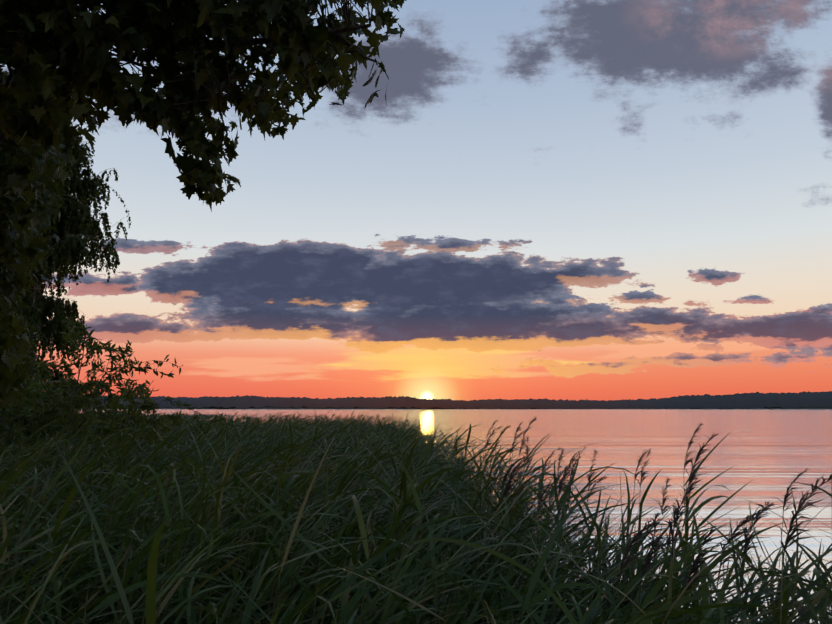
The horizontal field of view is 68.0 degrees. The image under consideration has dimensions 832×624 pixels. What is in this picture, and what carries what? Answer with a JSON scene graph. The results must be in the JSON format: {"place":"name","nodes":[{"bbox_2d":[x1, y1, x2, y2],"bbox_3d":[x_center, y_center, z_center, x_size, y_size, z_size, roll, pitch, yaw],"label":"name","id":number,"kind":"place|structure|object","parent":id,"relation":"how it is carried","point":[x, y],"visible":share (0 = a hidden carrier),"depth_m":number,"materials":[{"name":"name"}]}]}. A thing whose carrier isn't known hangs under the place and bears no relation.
{"place":"outdoors","nodes":[
{"label":"outdoors","id":0,"kind":"place"},
{"bbox_2d":[0,0,831,400],"label":"sky","id":1,"kind":"structure","parent":0,"point":[606,200],"materials":[{"name":"blue"}]},
{"bbox_2d":[79,391,831,408],"bbox_3d":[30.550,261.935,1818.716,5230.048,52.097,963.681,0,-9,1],"label":"shore woodland","id":2,"kind":"object","parent":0,"point":[781,400],"visible":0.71,"depth_m":1768.27,"materials":[{"name":"plant"}]},
{"bbox_2d":[80,409,831,623],"bbox_3d":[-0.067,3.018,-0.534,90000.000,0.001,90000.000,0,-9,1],"label":"lake water","id":3,"kind":"structure","parent":0,"point":[769,453],"depth_m":41.11,"materials":[{"name":"pink liquid"}]},
{"bbox_2d":[0,360,170,449],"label":"willow leaves","id":4,"kind":"object","parent":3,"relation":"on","point":[90,412],"visible":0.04,"depth_m":13.96,"materials":[{"name":"green plant"}]},
{"bbox_2d":[0,359,204,471],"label":"willow leaves","id":5,"kind":"object","parent":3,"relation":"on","point":[21,416],"visible":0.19,"depth_m":12.02,"materials":[{"name":"green plant"}]},
{"bbox_2d":[47,406,489,466],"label":"reeds","id":6,"kind":"object","parent":3,"relation":"in","point":[257,417],"visible":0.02,"depth_m":35.65,"materials":[{"name":"green plant"}]},
{"bbox_2d":[93,406,831,619],"bbox_3d":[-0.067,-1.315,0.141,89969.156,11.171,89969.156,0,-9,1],"label":"ground","id":7,"kind":"structure","parent":0,"point":[267,407],"depth_m":1731.31,"materials":[{"name":"brown soil"}]},
{"bbox_2d":[21,138,129,410],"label":"birch strands","id":8,"kind":"object","parent":7,"relation":"on","point":[70,261],"visible":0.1,"depth_m":17.39},
{"bbox_2d":[1,123,130,420],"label":"birch","id":9,"kind":"object","parent":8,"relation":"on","point":[73,252],"depth_m":17.38,"materials":[{"name":"green plant"}]},
{"bbox_2d":[18,176,101,398],"bbox_3d":[-10.811,0.069,16.751,3.867,11.195,3.901,0,-9,1],"label":"birch trunk and limbs","id":10,"kind":"object","parent":9,"relation":"attached to","point":[35,288],"visible":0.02,"depth_m":17.26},
{"bbox_2d":[1,317,236,523],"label":"willow leaves","id":11,"kind":"object","parent":7,"relation":"on","point":[108,390],"visible":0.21,"depth_m":11.16,"materials":[{"name":"green plant"}]},
{"bbox_2d":[3,24,375,186],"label":"tree branches","id":12,"kind":"object","parent":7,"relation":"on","point":[334,35],"visible":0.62,"depth_m":3.74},
{"bbox_2d":[0,0,406,410],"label":"maple","id":13,"kind":"object","parent":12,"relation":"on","point":[35,91],"depth_m":3.69,"materials":[{"name":"green plant"}]},
{"bbox_2d":[0,409,586,541],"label":"reeds","id":14,"kind":"object","parent":7,"relation":"on","point":[340,424],"visible":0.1,"depth_m":16.88,"materials":[{"name":"green plant"}]},
{"bbox_2d":[0,410,831,623],"bbox_3d":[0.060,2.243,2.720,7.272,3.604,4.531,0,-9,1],"label":"reeds","id":15,"kind":"object","parent":7,"relation":"on","point":[635,599],"visible":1,"depth_m":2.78,"materials":[{"name":"green plant"}]}
]}

